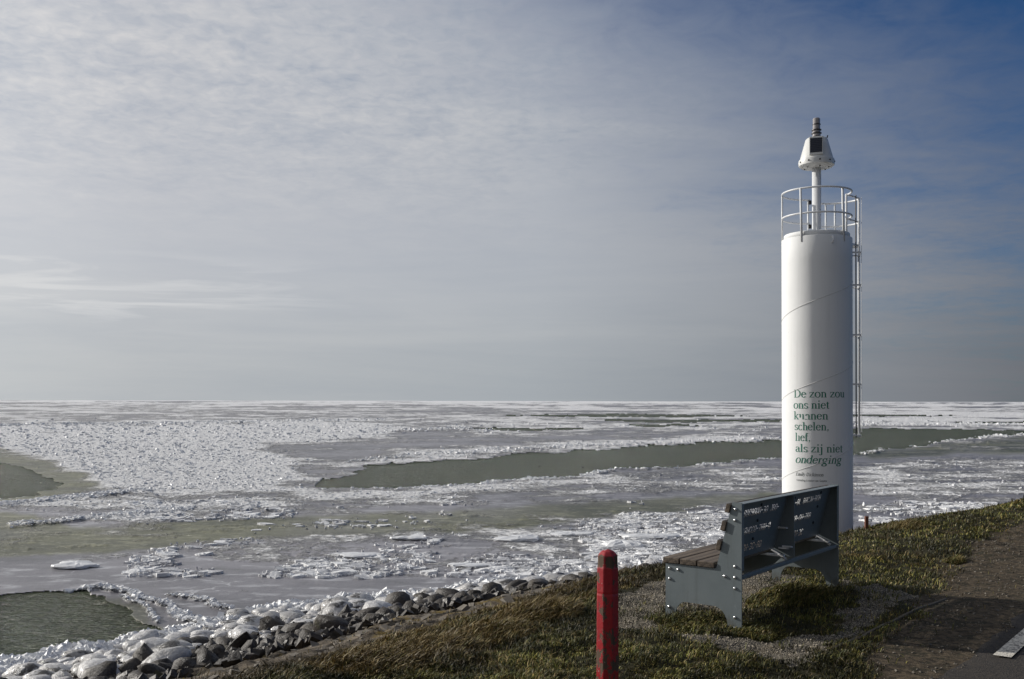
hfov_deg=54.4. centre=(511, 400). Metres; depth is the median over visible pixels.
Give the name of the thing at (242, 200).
sky
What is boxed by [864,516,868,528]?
stake
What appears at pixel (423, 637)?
grass tuft
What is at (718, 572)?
bench
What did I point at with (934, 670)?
grit
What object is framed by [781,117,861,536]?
light tower
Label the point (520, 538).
ice floe
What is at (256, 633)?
stone revetment
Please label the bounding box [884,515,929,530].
grass tuft
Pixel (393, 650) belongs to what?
grass tuft
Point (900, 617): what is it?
path edging
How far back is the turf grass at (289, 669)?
6.81 m
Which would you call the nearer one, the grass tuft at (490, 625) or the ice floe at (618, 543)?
the grass tuft at (490, 625)
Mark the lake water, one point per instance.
(33, 621)
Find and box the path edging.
[825,598,946,652]
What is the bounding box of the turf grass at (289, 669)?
[182,495,1023,678]
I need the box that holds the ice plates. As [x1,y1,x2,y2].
[117,499,997,578]
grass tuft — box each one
[305,638,435,678]
[377,627,492,651]
[443,612,537,645]
[491,594,587,623]
[555,589,596,601]
[658,609,726,634]
[720,621,787,640]
[744,577,837,608]
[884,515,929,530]
[942,553,967,564]
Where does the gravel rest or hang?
on the dike ground at (954, 641)
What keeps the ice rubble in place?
on the sea ice at (30, 554)
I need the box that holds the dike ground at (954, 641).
[175,500,1023,678]
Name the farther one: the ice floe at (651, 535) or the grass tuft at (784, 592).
the ice floe at (651, 535)
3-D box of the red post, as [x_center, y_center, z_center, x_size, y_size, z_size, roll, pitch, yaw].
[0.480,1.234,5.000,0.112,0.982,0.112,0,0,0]
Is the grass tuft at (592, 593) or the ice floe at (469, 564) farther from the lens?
the ice floe at (469, 564)
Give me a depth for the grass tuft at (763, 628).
6.90 m
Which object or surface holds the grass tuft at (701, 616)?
on the dike ground at (954, 641)
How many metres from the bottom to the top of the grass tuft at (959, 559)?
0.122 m
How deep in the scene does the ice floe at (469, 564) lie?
19.54 m
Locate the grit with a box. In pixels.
[862,526,1023,678]
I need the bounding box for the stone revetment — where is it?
[0,558,662,678]
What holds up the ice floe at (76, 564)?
on the sea ice at (30, 554)
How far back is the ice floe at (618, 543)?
22.13 m
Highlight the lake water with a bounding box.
[0,413,1023,654]
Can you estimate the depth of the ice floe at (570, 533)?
24.17 m
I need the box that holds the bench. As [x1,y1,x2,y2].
[663,484,838,628]
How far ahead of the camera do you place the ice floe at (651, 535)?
23.73 m
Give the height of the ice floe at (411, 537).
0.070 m
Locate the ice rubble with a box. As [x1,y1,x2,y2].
[0,408,1023,621]
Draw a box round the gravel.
[618,571,917,663]
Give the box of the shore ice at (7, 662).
[0,552,679,671]
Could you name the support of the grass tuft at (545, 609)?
on the dike ground at (954, 641)
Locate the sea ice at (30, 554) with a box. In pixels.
[0,400,1023,664]
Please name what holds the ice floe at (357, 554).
on the sea ice at (30, 554)
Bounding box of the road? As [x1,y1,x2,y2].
[937,613,1023,678]
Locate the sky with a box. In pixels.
[0,0,1023,401]
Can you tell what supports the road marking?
on the road
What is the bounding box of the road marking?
[993,629,1023,656]
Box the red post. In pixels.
[597,549,618,678]
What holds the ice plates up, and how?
on the sea ice at (30, 554)
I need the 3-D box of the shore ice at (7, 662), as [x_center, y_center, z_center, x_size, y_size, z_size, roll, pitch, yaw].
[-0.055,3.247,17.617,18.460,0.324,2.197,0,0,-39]
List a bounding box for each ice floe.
[51,560,99,568]
[339,552,380,557]
[389,535,426,539]
[447,563,493,566]
[493,534,538,541]
[551,531,592,535]
[602,539,642,548]
[618,533,679,538]

